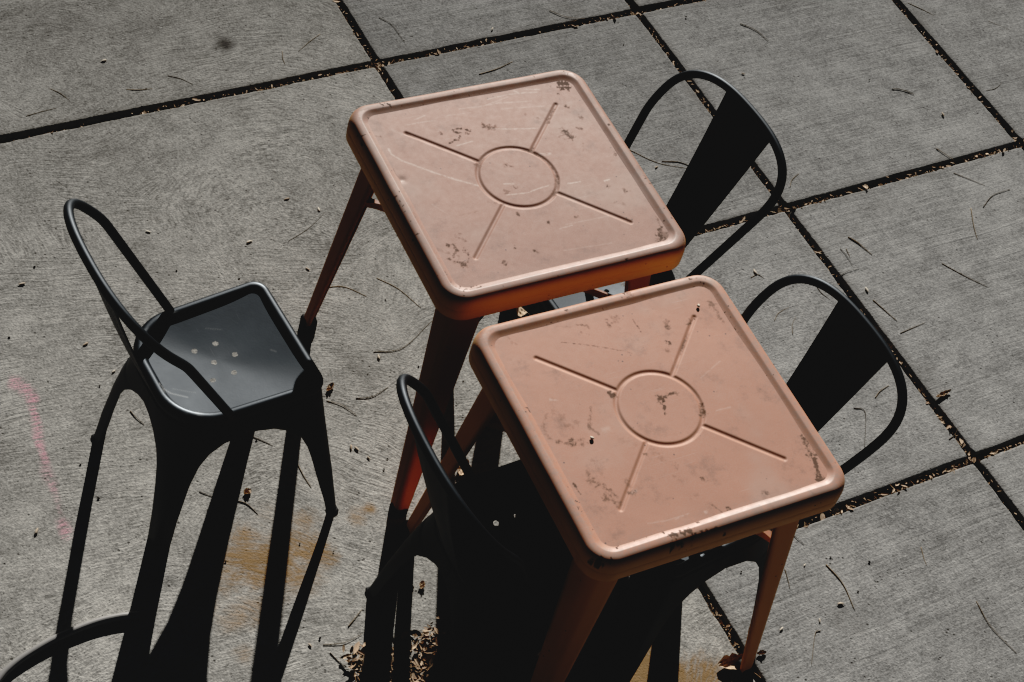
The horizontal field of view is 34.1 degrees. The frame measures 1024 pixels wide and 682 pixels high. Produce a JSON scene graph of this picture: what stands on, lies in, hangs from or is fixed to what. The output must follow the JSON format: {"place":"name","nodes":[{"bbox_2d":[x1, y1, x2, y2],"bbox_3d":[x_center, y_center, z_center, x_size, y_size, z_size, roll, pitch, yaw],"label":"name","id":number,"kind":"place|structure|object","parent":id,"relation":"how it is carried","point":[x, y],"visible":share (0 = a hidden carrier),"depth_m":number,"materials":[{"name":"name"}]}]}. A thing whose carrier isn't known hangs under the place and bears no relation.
{"place":"outdoors","nodes":[
{"label":"outdoors","id":0,"kind":"place"},
{"bbox_2d":[0,0,370,140],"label":"paving slab","id":1,"kind":"structure","parent":0,"point":[208,49],"depth_m":4.64,"materials":[{"name":"concrete"}]},
{"bbox_2d":[0,68,630,681],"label":"paving slab","id":2,"kind":"structure","parent":0,"point":[202,190],"depth_m":3.91,"materials":[{"name":"concrete"}]},
{"bbox_2d":[0,611,139,681],"bbox_3d":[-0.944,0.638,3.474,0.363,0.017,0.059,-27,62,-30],"label":"metal chair","id":3,"kind":"object","parent":2,"relation":"on","point":[10,667],"visible":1,"depth_m":3.49,"materials":[{"name":"charcoal painted metal"}]},
{"bbox_2d":[63,198,338,548],"bbox_3d":[-0.638,0.049,3.469,0.518,0.876,0.422,-20,59,-27],"label":"metal chair","id":4,"kind":"object","parent":2,"relation":"on","point":[196,415],"visible":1,"depth_m":3.48,"materials":[{"name":"grey paint"}]},
{"bbox_2d":[243,488,251,494],"bbox_3d":[-0.603,0.343,3.800,0.018,0.010,0.018,12,50,-4],"label":"dry leaf","id":5,"kind":"object","parent":2,"relation":"on","point":[247,491],"visible":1,"depth_m":3.80,"materials":[{"name":"brown plant"}]},
{"bbox_2d":[326,383,333,391],"bbox_3d":[-0.439,0.112,4.028,0.015,0.010,0.030,29,51,10],"label":"dry leaf","id":6,"kind":"object","parent":2,"relation":"on","point":[330,386],"visible":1,"depth_m":4.03,"materials":[{"name":"brown plant"}]},
{"bbox_2d":[377,278,420,307],"bbox_3d":[-0.287,-0.126,4.262,0.144,0.002,0.012,34,52,14],"label":"pine needle","id":7,"kind":"object","parent":2,"relation":"on","point":[397,288],"visible":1,"depth_m":4.27,"materials":[{"name":"plant"}]},
{"bbox_2d":[376,331,421,351],"bbox_3d":[-0.264,-0.003,4.168,0.188,0.002,0.029,-29,64,-31],"label":"pine needle","id":8,"kind":"object","parent":2,"relation":"on","point":[400,348],"visible":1,"depth_m":4.15,"materials":[{"name":"plant"}]},
{"bbox_2d":[403,585,413,595],"bbox_3d":[-0.231,0.557,3.719,0.024,0.011,0.034,33,52,13],"label":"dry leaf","id":9,"kind":"object","parent":2,"relation":"on","point":[408,590],"visible":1,"depth_m":3.72,"materials":[{"name":"black plant"}]},
{"bbox_2d":[419,580,424,589],"bbox_3d":[-0.201,0.546,3.736,0.015,0.009,0.022,15,50,-1],"label":"dry leaf","id":10,"kind":"object","parent":2,"relation":"on","point":[422,584],"visible":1,"depth_m":3.74,"materials":[{"name":"brown plant"}]},
{"bbox_2d":[457,459,470,474],"bbox_3d":[-0.115,0.299,3.952,0.035,0.015,0.050,20,50,2],"label":"dry leaf","id":11,"kind":"object","parent":2,"relation":"on","point":[459,471],"visible":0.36,"depth_m":3.95,"materials":[{"name":"beige plant"}]},
{"bbox_2d":[300,70,685,518],"bbox_3d":[-0.058,-0.119,3.824,0.614,0.750,0.614,-14,57,-24],"label":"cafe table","id":12,"kind":"object","parent":2,"relation":"on","point":[499,196],"visible":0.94,"depth_m":3.52,"materials":[{"name":"pink paint"}]},
{"bbox_2d":[365,374,622,681],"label":"metal chair","id":13,"kind":"object","parent":2,"relation":"on","point":[498,588],"visible":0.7,"depth_m":3.33,"materials":[{"name":"grey paint"}]},
{"bbox_2d":[516,307,527,315],"bbox_3d":[0.028,-0.089,4.298,0.058,0.024,0.056,-20,59,-27],"label":"dry leaf","id":14,"kind":"object","parent":2,"relation":"on","point":[520,311],"visible":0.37,"depth_m":4.29,"materials":[{"name":"beige plant"}]},
{"bbox_2d":[402,275,844,681],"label":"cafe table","id":15,"kind":"object","parent":2,"relation":"on","point":[682,408],"visible":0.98,"depth_m":3.21,"materials":[{"name":"orange paint"}]},
{"bbox_2d":[479,70,786,321],"bbox_3d":[0.232,-0.165,3.856,0.518,0.876,0.422,-20,59,-27],"label":"metal chair","id":16,"kind":"object","parent":2,"relation":"on","point":[739,136],"visible":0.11,"depth_m":3.73,"materials":[{"name":"grey paint"}]},
{"bbox_2d":[339,0,630,63],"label":"paving slab","id":17,"kind":"structure","parent":0,"point":[423,27],"depth_m":4.96,"materials":[{"name":"concrete"}]},
{"bbox_2d":[0,0,1023,681],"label":"ground","id":18,"kind":"structure","parent":0,"point":[800,524],"depth_m":4.62,"materials":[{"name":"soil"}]},
{"bbox_2d":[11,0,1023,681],"bbox_3d":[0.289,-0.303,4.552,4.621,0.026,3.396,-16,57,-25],"label":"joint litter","id":19,"kind":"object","parent":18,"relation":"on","point":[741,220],"visible":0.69,"depth_m":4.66,"materials":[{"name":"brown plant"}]},
{"bbox_2d":[394,588,754,681],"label":"paving slab","id":20,"kind":"structure","parent":0,"point":[691,642],"depth_m":3.75,"materials":[{"name":"concrete"}]},
{"bbox_2d":[340,616,546,681],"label":"leaf heap","id":21,"kind":"object","parent":20,"relation":"on","point":[401,669],"visible":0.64,"depth_m":3.63,"materials":[{"name":"brown plant"}]},
{"bbox_2d":[516,274,906,681],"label":"metal chair","id":22,"kind":"object","parent":20,"relation":"on","point":[848,355],"visible":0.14,"depth_m":3.40,"materials":[{"name":"grey paint"}]},
{"bbox_2d":[718,653,742,669],"bbox_3d":[0.504,0.726,3.760,0.085,0.020,0.044,-4,53,-17],"label":"dry leaf","id":23,"kind":"object","parent":20,"relation":"on","point":[726,661],"visible":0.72,"depth_m":3.76,"materials":[{"name":"brown plant"}]},
{"bbox_2d":[382,15,778,230],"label":"paving slab","id":24,"kind":"structure","parent":0,"point":[631,76],"depth_m":4.88,"materials":[{"name":"concrete"}]},
{"bbox_2d":[629,149,682,167],"bbox_3d":[0.415,-0.513,4.748,0.174,0.002,0.017,18,50,1],"label":"pine needle","id":25,"kind":"object","parent":24,"relation":"on","point":[651,160],"visible":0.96,"depth_m":4.75,"materials":[{"name":"brown plant"}]},
{"bbox_2d":[628,0,694,10],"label":"paving slab","id":26,"kind":"structure","parent":0,"point":[639,5],"depth_m":5.19,"materials":[{"name":"concrete"}]},
{"bbox_2d":[621,212,966,530],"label":"paving slab","id":27,"kind":"structure","parent":0,"point":[771,249],"depth_m":4.41,"materials":[{"name":"concrete"}]},
{"bbox_2d":[641,0,1014,206],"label":"paving slab","id":28,"kind":"structure","parent":0,"point":[837,120],"depth_m":5.11,"materials":[{"name":"concrete"}]},
{"bbox_2d":[702,464,1023,681],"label":"paving slab","id":29,"kind":"structure","parent":0,"point":[912,617],"depth_m":3.96,"materials":[{"name":"concrete"}]},
{"bbox_2d":[757,650,765,654],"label":"dry leaf","id":30,"kind":"object","parent":29,"relation":"on","point":[760,652],"visible":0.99,"depth_m":3.80,"materials":[{"name":"brown plant"}]},
{"bbox_2d":[826,564,854,609],"bbox_3d":[0.783,0.582,3.955,0.013,0.003,0.130,-15,57,-24],"label":"pine needle","id":31,"kind":"object","parent":29,"relation":"on","point":[841,581],"visible":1,"depth_m":3.96,"materials":[{"name":"brown plant"}]},
{"bbox_2d":[790,148,1023,455],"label":"paving slab","id":32,"kind":"structure","parent":0,"point":[964,342],"depth_m":4.67,"materials":[{"name":"concrete"}]},
{"bbox_2d":[936,389,950,396],"bbox_3d":[1.137,0.139,4.394,0.055,0.008,0.013,-22,60,-28],"label":"dry leaf","id":33,"kind":"object","parent":32,"relation":"on","point":[944,393],"visible":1,"depth_m":4.40,"materials":[{"name":"brown plant"}]},
{"bbox_2d":[897,0,1023,142],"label":"paving slab","id":34,"kind":"structure","parent":0,"point":[979,49],"depth_m":5.37,"materials":[{"name":"concrete"}]},
{"bbox_2d":[978,444,1023,524],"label":"paving slab","id":35,"kind":"structure","parent":0,"point":[1003,471],"depth_m":4.27,"materials":[{"name":"concrete"}]}
]}

